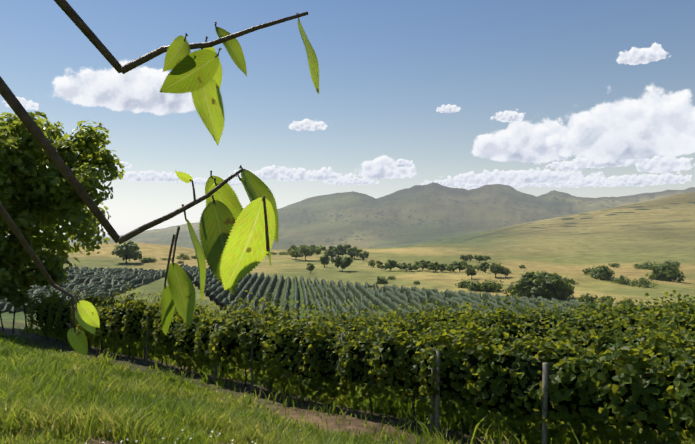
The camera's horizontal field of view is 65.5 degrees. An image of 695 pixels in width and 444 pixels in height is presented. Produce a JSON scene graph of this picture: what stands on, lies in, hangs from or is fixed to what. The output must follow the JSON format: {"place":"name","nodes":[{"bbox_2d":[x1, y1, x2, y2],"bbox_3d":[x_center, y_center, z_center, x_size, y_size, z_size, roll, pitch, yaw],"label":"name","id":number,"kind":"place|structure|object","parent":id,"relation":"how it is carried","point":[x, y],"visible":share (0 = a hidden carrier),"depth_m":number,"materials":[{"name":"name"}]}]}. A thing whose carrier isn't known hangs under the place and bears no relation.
{"place":"outdoors","nodes":[
{"label":"outdoors","id":0,"kind":"place"},
{"bbox_2d":[2,97,38,109],"bbox_3d":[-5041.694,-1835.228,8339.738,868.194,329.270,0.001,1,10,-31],"label":"cloud","id":1,"kind":"structure","parent":0,"point":[29,104],"depth_m":8388.59,"materials":[{"name":"white"}]},
{"bbox_2d":[105,161,131,168],"bbox_3d":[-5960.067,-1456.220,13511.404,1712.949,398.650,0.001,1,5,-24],"label":"cloud","id":2,"kind":"structure","parent":0,"point":[124,164],"depth_m":13655.83,"materials":[{"name":"white"}]},
{"bbox_2d":[52,60,195,114],"bbox_3d":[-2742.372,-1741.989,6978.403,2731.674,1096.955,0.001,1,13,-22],"label":"cloud","id":3,"kind":"structure","parent":0,"point":[136,90],"depth_m":6941.67,"materials":[{"name":"white"}]},
{"bbox_2d":[109,170,205,181],"bbox_3d":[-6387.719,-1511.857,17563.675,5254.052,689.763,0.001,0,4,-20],"label":"cloud","id":4,"kind":"structure","parent":0,"point":[152,175],"depth_m":17579.75,"materials":[{"name":"white"}]},
{"bbox_2d":[0,0,319,356],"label":"branches","id":5,"kind":"object","parent":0,"point":[233,240],"depth_m":0.67,"materials":[{"name":"green plant"}]},
{"bbox_2d":[175,178,241,185],"bbox_3d":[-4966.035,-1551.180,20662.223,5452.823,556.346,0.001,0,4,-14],"label":"cloud","id":6,"kind":"structure","parent":0,"point":[233,182],"depth_m":20708.29,"materials":[{"name":"white"}]},
{"bbox_2d":[229,165,366,181],"bbox_3d":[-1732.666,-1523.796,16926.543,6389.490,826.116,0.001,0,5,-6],"label":"cloud","id":7,"kind":"structure","parent":0,"point":[282,173],"depth_m":16944.24,"materials":[{"name":"white"}]},
{"bbox_2d":[289,119,327,130],"bbox_3d":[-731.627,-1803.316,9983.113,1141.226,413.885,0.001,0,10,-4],"label":"cloud","id":8,"kind":"structure","parent":0,"point":[307,124],"depth_m":9986.39,"materials":[{"name":"white"}]},
{"bbox_2d":[0,182,694,443],"bbox_3d":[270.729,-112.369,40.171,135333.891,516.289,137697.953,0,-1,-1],"label":"terrain","id":9,"kind":"structure","parent":0,"point":[562,234],"depth_m":495.40,"materials":[{"name":"green plant"}]},
{"bbox_2d":[0,111,124,333],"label":"walnut tree","id":10,"kind":"object","parent":9,"relation":"on","point":[28,187],"depth_m":28.17,"materials":[{"name":"green plant"}]},
{"bbox_2d":[62,390,300,443],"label":"wildflowers","id":11,"kind":"object","parent":9,"relation":"on","point":[121,441],"visible":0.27,"depth_m":5.96,"materials":[{"name":"white plant"}]},
{"bbox_2d":[76,309,547,443],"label":"trellis posts","id":12,"kind":"object","parent":9,"relation":"on","point":[436,416],"visible":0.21,"depth_m":10.66,"materials":[{"name":"grey wood"}]},
{"bbox_2d":[0,264,634,320],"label":"vineyard rows","id":13,"kind":"object","parent":9,"relation":"on","point":[100,279],"visible":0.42,"depth_m":142.06,"materials":[{"name":"green plant"}]},
{"bbox_2d":[0,323,694,443],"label":"grass","id":14,"kind":"structure","parent":9,"relation":"on","point":[102,398],"depth_m":9.01,"materials":[{"name":"green plant"}]},
{"bbox_2d":[25,281,694,443],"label":"vine leaves","id":15,"kind":"object","parent":9,"relation":"on","point":[630,359],"visible":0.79,"depth_m":11.47,"materials":[{"name":"green plant"}]},
{"bbox_2d":[36,302,694,430],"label":"vine rows","id":16,"kind":"object","parent":9,"relation":"on","point":[527,369],"visible":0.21,"depth_m":11.56,"materials":[{"name":"green plant"}]},
{"bbox_2d":[46,326,691,443],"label":"vine trunks","id":17,"kind":"object","parent":9,"relation":"on","point":[463,425],"visible":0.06,"depth_m":13.92,"materials":[{"name":"brown wood"}]},
{"bbox_2d":[111,240,684,303],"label":"trees","id":18,"kind":"object","parent":9,"relation":"on","point":[548,285],"depth_m":218.61,"materials":[{"name":"green plant"}]},
{"bbox_2d":[125,290,694,339],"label":"vine leaves","id":19,"kind":"object","parent":9,"relation":"on","point":[600,316],"visible":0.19,"depth_m":18.45,"materials":[{"name":"green plant"}]},
{"bbox_2d":[233,292,694,316],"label":"vine leaves","id":20,"kind":"object","parent":9,"relation":"on","point":[631,308],"visible":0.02,"depth_m":27.35,"materials":[{"name":"green plant"}]},
{"bbox_2d":[0,0,694,234],"label":"sky","id":21,"kind":"structure","parent":0,"point":[386,67],"materials":[{"name":"blue"}]},
{"bbox_2d":[323,177,378,184],"bbox_3d":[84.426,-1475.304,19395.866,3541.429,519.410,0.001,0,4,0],"label":"cloud","id":22,"kind":"structure","parent":0,"point":[357,181],"depth_m":19398.76,"materials":[{"name":"white"}]},
{"bbox_2d":[355,155,416,179],"bbox_3d":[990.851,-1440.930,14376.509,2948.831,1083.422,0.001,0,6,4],"label":"cloud","id":23,"kind":"structure","parent":0,"point":[380,167],"depth_m":14379.58,"materials":[{"name":"white"}]},
{"bbox_2d":[391,159,413,166],"bbox_3d":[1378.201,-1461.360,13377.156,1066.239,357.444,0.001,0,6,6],"label":"cloud","id":24,"kind":"structure","parent":0,"point":[402,163],"depth_m":13378.15,"materials":[{"name":"white"}]},
{"bbox_2d":[421,179,471,186],"bbox_3d":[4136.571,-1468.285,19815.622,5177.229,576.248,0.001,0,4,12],"label":"cloud","id":25,"kind":"structure","parent":0,"point":[449,183],"depth_m":19920.93,"materials":[{"name":"white"}]},
{"bbox_2d":[436,104,461,112],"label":"cloud","id":26,"kind":"structure","parent":0,"point":[448,108],"depth_m":8203.78,"materials":[{"name":"white"}]},
{"bbox_2d":[455,182,555,188],"bbox_3d":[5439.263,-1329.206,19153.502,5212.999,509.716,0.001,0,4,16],"label":"cloud","id":27,"kind":"structure","parent":0,"point":[471,186],"depth_m":19024.61,"materials":[{"name":"white"}]},
{"bbox_2d":[491,109,524,122],"bbox_3d":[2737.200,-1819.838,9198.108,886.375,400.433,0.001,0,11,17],"label":"cloud","id":28,"kind":"structure","parent":0,"point":[508,116],"depth_m":9200.30,"materials":[{"name":"white"}]},
{"bbox_2d":[394,167,632,186],"bbox_3d":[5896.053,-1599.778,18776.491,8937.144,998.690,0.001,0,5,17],"label":"cloud","id":29,"kind":"structure","parent":0,"point":[531,176],"depth_m":18730.73,"materials":[{"name":"white"}]},
{"bbox_2d":[472,118,619,164],"bbox_3d":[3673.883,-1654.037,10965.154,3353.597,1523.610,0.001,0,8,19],"label":"cloud","id":30,"kind":"structure","parent":0,"point":[523,141],"depth_m":11007.70,"materials":[{"name":"white"}]},
{"bbox_2d":[544,160,591,170],"bbox_3d":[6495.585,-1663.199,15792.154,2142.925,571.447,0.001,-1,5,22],"label":"cloud","id":31,"kind":"structure","parent":0,"point":[555,165],"depth_m":15894.10,"materials":[{"name":"white"}]},
{"bbox_2d":[539,175,622,187],"bbox_3d":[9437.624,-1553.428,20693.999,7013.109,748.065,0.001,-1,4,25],"label":"cloud","id":32,"kind":"structure","parent":0,"point":[574,184],"depth_m":20948.08,"materials":[{"name":"white"}]},
{"bbox_2d":[560,156,665,168],"bbox_3d":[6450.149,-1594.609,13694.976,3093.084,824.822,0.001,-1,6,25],"label":"cloud","id":33,"kind":"structure","parent":0,"point":[578,162],"depth_m":13758.60,"materials":[{"name":"white"}]},
{"bbox_2d":[546,85,694,163],"bbox_3d":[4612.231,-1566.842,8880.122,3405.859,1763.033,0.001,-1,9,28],"label":"cloud","id":34,"kind":"structure","parent":0,"point":[654,121],"depth_m":8849.11,"materials":[{"name":"white"}]},
{"bbox_2d":[568,169,691,186],"bbox_3d":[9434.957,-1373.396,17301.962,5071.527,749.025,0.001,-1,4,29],"label":"cloud","id":35,"kind":"structure","parent":0,"point":[641,180],"depth_m":17285.47,"materials":[{"name":"white"}]},
{"bbox_2d":[616,42,669,64],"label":"cloud","id":36,"kind":"structure","parent":0,"point":[637,56],"depth_m":5321.35,"materials":[{"name":"white"}]},
{"bbox_2d":[626,156,694,173],"bbox_3d":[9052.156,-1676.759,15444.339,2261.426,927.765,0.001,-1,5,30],"label":"cloud","id":37,"kind":"structure","parent":0,"point":[657,164],"depth_m":15448.36,"materials":[{"name":"white"}]}
]}

